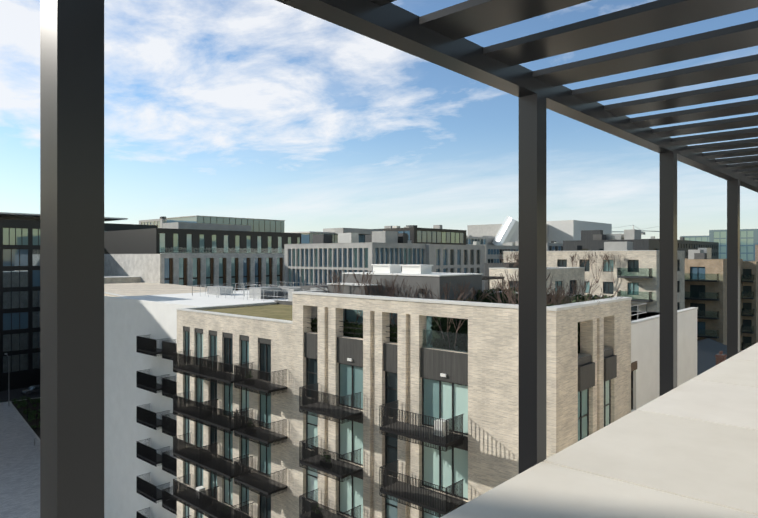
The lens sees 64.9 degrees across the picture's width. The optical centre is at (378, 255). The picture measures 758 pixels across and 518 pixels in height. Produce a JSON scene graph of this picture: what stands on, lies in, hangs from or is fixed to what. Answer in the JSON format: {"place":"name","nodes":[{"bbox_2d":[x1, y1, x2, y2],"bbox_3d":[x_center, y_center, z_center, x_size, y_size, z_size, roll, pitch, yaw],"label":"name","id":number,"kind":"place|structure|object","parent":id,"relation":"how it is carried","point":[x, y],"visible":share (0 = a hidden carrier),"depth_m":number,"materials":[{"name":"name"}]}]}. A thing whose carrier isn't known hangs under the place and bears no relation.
{"place":"outdoors","nodes":[
{"label":"outdoors","id":0,"kind":"place"},
{"bbox_2d":[0,397,39,517],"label":"plaza paving","id":1,"kind":"structure","parent":0,"point":[19,474],"depth_m":78.23,"materials":[{"name":"grey concrete"}]},
{"bbox_2d":[5,353,9,405],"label":"street pole","id":2,"kind":"object","parent":1,"relation":"on","point":[8,382],"visible":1,"depth_m":107.27,"materials":[{"name":"metal"}]},
{"bbox_2d":[12,395,39,428],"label":"plaza shrubs","id":3,"kind":"object","parent":1,"relation":"on","point":[33,412],"visible":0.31,"depth_m":106.12,"materials":[{"name":"green plant"}]},
{"bbox_2d":[0,387,39,402],"bbox_3d":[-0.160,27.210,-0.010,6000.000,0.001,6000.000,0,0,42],"label":"ground","id":4,"kind":"structure","parent":0,"point":[15,393],"depth_m":115.67,"materials":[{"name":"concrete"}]},
{"bbox_2d":[21,385,39,394],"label":"silver car","id":5,"kind":"object","parent":4,"relation":"on","point":[33,389],"visible":0.58,"depth_m":116.64,"materials":[{"name":"grey metal"}]},
{"bbox_2d":[139,216,183,227],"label":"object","id":6,"kind":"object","parent":4,"relation":"on","point":[160,221],"visible":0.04,"depth_m":267.83,"materials":[{"name":"grey concrete"}]},
{"bbox_2d":[104,276,233,296],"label":"building","id":7,"kind":"structure","parent":4,"relation":"on","point":[117,286],"depth_m":88.75,"materials":[{"name":"concrete"}]},
{"bbox_2d":[104,290,291,517],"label":"apartment building","id":8,"kind":"structure","parent":4,"relation":"on","point":[238,329],"depth_m":45.75,"materials":[{"name":"white paint"}]},
{"bbox_2d":[136,334,287,517],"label":"balconies","id":9,"kind":"structure","parent":8,"relation":"attached to","point":[260,433],"depth_m":41.49,"materials":[{"name":"black metal"}]},
{"bbox_2d":[192,282,327,300],"bbox_3d":[-7.803,3.660,60.984,24.244,1.340,11.535,0,0,42],"label":"roof plant","id":10,"kind":"object","parent":8,"relation":"on","point":[268,292],"visible":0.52,"depth_m":60.00,"materials":[{"name":"white metal"}]},
{"bbox_2d":[104,215,300,290],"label":"building","id":11,"kind":"structure","parent":4,"relation":"on","point":[200,251],"depth_m":114.26,"materials":[{"name":"grey concrete"}]},
{"bbox_2d":[284,231,424,286],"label":"office building","id":12,"kind":"structure","parent":4,"relation":"on","point":[319,258],"depth_m":102.69,"materials":[{"name":"grey concrete"}]},
{"bbox_2d":[284,228,382,243],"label":"building","id":13,"kind":"structure","parent":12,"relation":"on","point":[307,237],"depth_m":162.37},
{"bbox_2d":[380,225,466,244],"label":"glass office","id":14,"kind":"structure","parent":4,"relation":"on","point":[436,234],"depth_m":178.00,"materials":[{"name":"black glass"}]},
{"bbox_2d":[408,235,485,289],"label":"stone office","id":15,"kind":"structure","parent":4,"relation":"on","point":[443,258],"depth_m":111.15,"materials":[{"name":"grey concrete"}]},
{"bbox_2d":[292,292,630,517],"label":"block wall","id":16,"kind":"structure","parent":4,"relation":"on","point":[588,389],"depth_m":30.12,"materials":[{"name":"brick"}]},
{"bbox_2d":[299,383,463,517],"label":"balconies","id":17,"kind":"structure","parent":16,"relation":"attached to","point":[435,502],"depth_m":29.93,"materials":[{"name":"black metal"}]},
{"bbox_2d":[196,409,448,517],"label":"balcony clutter","id":18,"kind":"object","parent":17,"relation":"on","point":[200,488],"visible":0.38,"depth_m":32.96,"materials":[{"name":"white"}]},
{"bbox_2d":[307,264,482,352],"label":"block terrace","id":19,"kind":"structure","parent":16,"relation":"on","point":[419,274],"depth_m":36.34,"materials":[{"name":"grey concrete"}]},
{"bbox_2d":[311,289,612,353],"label":"block hedges","id":20,"kind":"object","parent":19,"relation":"on","point":[463,328],"visible":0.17,"depth_m":34.10,"materials":[{"name":"green plant"}]},
{"bbox_2d":[316,268,621,349],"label":"rooftop plants","id":21,"kind":"object","parent":19,"relation":"on","point":[509,292],"visible":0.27,"depth_m":33.18,"materials":[{"name":"brown plant"}]},
{"bbox_2d":[347,287,445,376],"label":"wall lamps","id":22,"kind":"object","parent":16,"relation":"attached to","point":[441,374],"visible":0.27,"depth_m":33.37,"materials":[{"name":"white plastic"}]},
{"bbox_2d":[292,290,631,310],"bbox_3d":[4.056,2.290,34.221,17.320,0.120,8.990,0,0,42],"label":"parapet coping","id":23,"kind":"object","parent":16,"relation":"on","point":[549,308],"visible":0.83,"depth_m":29.46,"materials":[{"name":"stone"}]},
{"bbox_2d":[466,235,486,244],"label":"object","id":24,"kind":"object","parent":4,"relation":"on","point":[470,239],"visible":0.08,"depth_m":325.21,"materials":[{"name":"grey concrete"}]},
{"bbox_2d":[473,241,546,262],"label":"building","id":25,"kind":"structure","parent":4,"relation":"on","point":[492,251],"depth_m":215.55,"materials":[{"name":"grey concrete"}]},
{"bbox_2d":[503,241,562,250],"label":"office","id":26,"kind":"structure","parent":4,"relation":"on","point":[554,246],"depth_m":264.22,"materials":[{"name":"grey concrete"}]},
{"bbox_2d":[489,267,584,294],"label":"building","id":27,"kind":"structure","parent":4,"relation":"on","point":[563,276],"depth_m":60.95,"materials":[{"name":"beige brick"}]},
{"bbox_2d":[497,251,631,282],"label":"trees","id":28,"kind":"object","parent":27,"relation":"on","point":[500,257],"visible":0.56,"depth_m":74.89,"materials":[{"name":"brown plant"}]},
{"bbox_2d":[467,220,611,244],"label":"building","id":29,"kind":"structure","parent":4,"relation":"on","point":[561,231],"depth_m":434.60,"materials":[{"name":"grey concrete"}]},
{"bbox_2d":[492,216,518,244],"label":"building","id":30,"kind":"structure","parent":29,"relation":"attached to","point":[508,231],"depth_m":414.61,"materials":[{"name":"white"}]},
{"bbox_2d":[503,242,684,311],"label":"apartment row","id":31,"kind":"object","parent":4,"relation":"on","point":[641,260],"visible":0.08,"depth_m":83.34,"materials":[{"name":"beige"}]},
{"bbox_2d":[563,229,659,250],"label":"building","id":32,"kind":"structure","parent":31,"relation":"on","point":[592,240],"depth_m":97.44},
{"bbox_2d":[617,268,652,301],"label":"balconies","id":33,"kind":"structure","parent":31,"relation":"attached to","point":[650,295],"depth_m":79.40,"materials":[{"name":"glass"}]},
{"bbox_2d":[612,225,644,234],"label":"tower crane","id":34,"kind":"object","parent":4,"relation":"on","point":[642,233],"visible":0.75,"depth_m":593.10,"materials":[{"name":"white metal"}]},
{"bbox_2d":[651,236,718,258],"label":"building","id":35,"kind":"structure","parent":4,"relation":"on","point":[683,244],"depth_m":263.78,"materials":[{"name":"concrete"}]},
{"bbox_2d":[680,236,708,241],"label":"building","id":36,"kind":"structure","parent":4,"relation":"on","point":[699,238],"depth_m":334.08,"materials":[{"name":"blue"}]},
{"bbox_2d":[685,248,742,350],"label":"apartment building","id":37,"kind":"structure","parent":4,"relation":"on","point":[699,260],"depth_m":100.33,"materials":[{"name":"beige brick"}]},
{"bbox_2d":[685,273,718,338],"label":"balconies","id":38,"kind":"structure","parent":37,"relation":"attached to","point":[705,317],"depth_m":98.98,"materials":[{"name":"black metal"}]},
{"bbox_2d":[697,338,740,375],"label":"road","id":39,"kind":"structure","parent":4,"relation":"on","point":[708,349],"depth_m":75.63,"materials":[{"name":"grey asphalt"}]},
{"bbox_2d":[715,351,726,364],"bbox_3d":[33.953,18.361,59.136,0.860,17.698,1.160,0,0,42],"label":"old house chimney","id":40,"kind":"object","parent":4,"relation":"on","point":[720,356],"visible":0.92,"depth_m":58.83,"materials":[{"name":"red brick"}]},
{"bbox_2d":[709,229,757,260],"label":"glass","id":41,"kind":"object","parent":4,"relation":"on","point":[748,240],"visible":0.23,"depth_m":299.90,"materials":[{"name":"blue"}]},
{"bbox_2d":[743,261,757,347],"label":"buff apartment","id":42,"kind":"structure","parent":4,"relation":"on","point":[750,268],"depth_m":109.07,"materials":[{"name":"beige brick"}]},
{"bbox_2d":[742,274,753,349],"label":"balconies","id":43,"kind":"structure","parent":42,"relation":"attached to","point":[746,314],"depth_m":108.11,"materials":[{"name":"black metal"}]},
{"bbox_2d":[755,245,757,260],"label":"brown apartment building","id":44,"kind":"structure","parent":4,"relation":"on","point":[756,252],"depth_m":128.85,"materials":[{"name":"black"}]},
{"bbox_3d":[17.120,14.285,-2.118,31.502,25.850,100.000,0,0,42],"label":"building wall","id":45,"kind":"object","parent":4,"relation":"on","visible":0},
{"bbox_2d":[40,0,757,517],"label":"pergola","id":46,"kind":"object","parent":45,"relation":"on","point":[70,258],"visible":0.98,"depth_m":2.69,"materials":[{"name":"grey metal"}]},
{"bbox_2d":[440,343,757,517],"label":"coping","id":47,"kind":"object","parent":45,"relation":"on","point":[688,449],"visible":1,"depth_m":3.44,"materials":[{"name":"concrete"}]},
{"bbox_2d":[0,212,157,390],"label":"building","id":48,"kind":"structure","parent":0,"point":[20,289],"depth_m":122.16,"materials":[{"name":"black glass"}]},
{"bbox_2d":[0,0,757,239],"label":"sky","id":49,"kind":"structure","parent":0,"point":[254,109],"materials":[{"name":"blue"}]},
{"bbox_2d":[485,262,518,289],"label":"building","id":50,"kind":"structure","parent":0,"point":[491,265],"depth_m":65.01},
{"bbox_2d":[631,307,697,411],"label":"white block wall","id":51,"kind":"structure","parent":0,"point":[645,359],"depth_m":35.39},
{"bbox_2d":[631,302,646,319],"bbox_3d":[12.721,3.626,37.459,5.842,1.170,6.542,0,0,42],"label":"railing","id":52,"kind":"object","parent":51,"relation":"on","point":[637,311],"visible":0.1,"depth_m":37.52,"materials":[{"name":"grey metal"}]},
{"bbox_3d":[4.511,15.522,57.509,14.000,23.378,15.974,0,0,42],"label":"terrace block wall","id":53,"kind":"object","parent":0,"visible":0},
{"bbox_2d":[482,276,504,289],"bbox_3d":[7.428,2.955,55.891,3.900,1.757,10.655,0,0,42],"label":"terrace pergola","id":54,"kind":"object","parent":53,"relation":"on","point":[488,278],"visible":0.08,"depth_m":56.89,"materials":[{"name":"grey metal"}]},
{"bbox_2d":[487,287,517,291],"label":"terrace hedges","id":55,"kind":"object","parent":53,"relation":"on","point":[499,289],"visible":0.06,"depth_m":55.45,"materials":[{"name":"green plant"}]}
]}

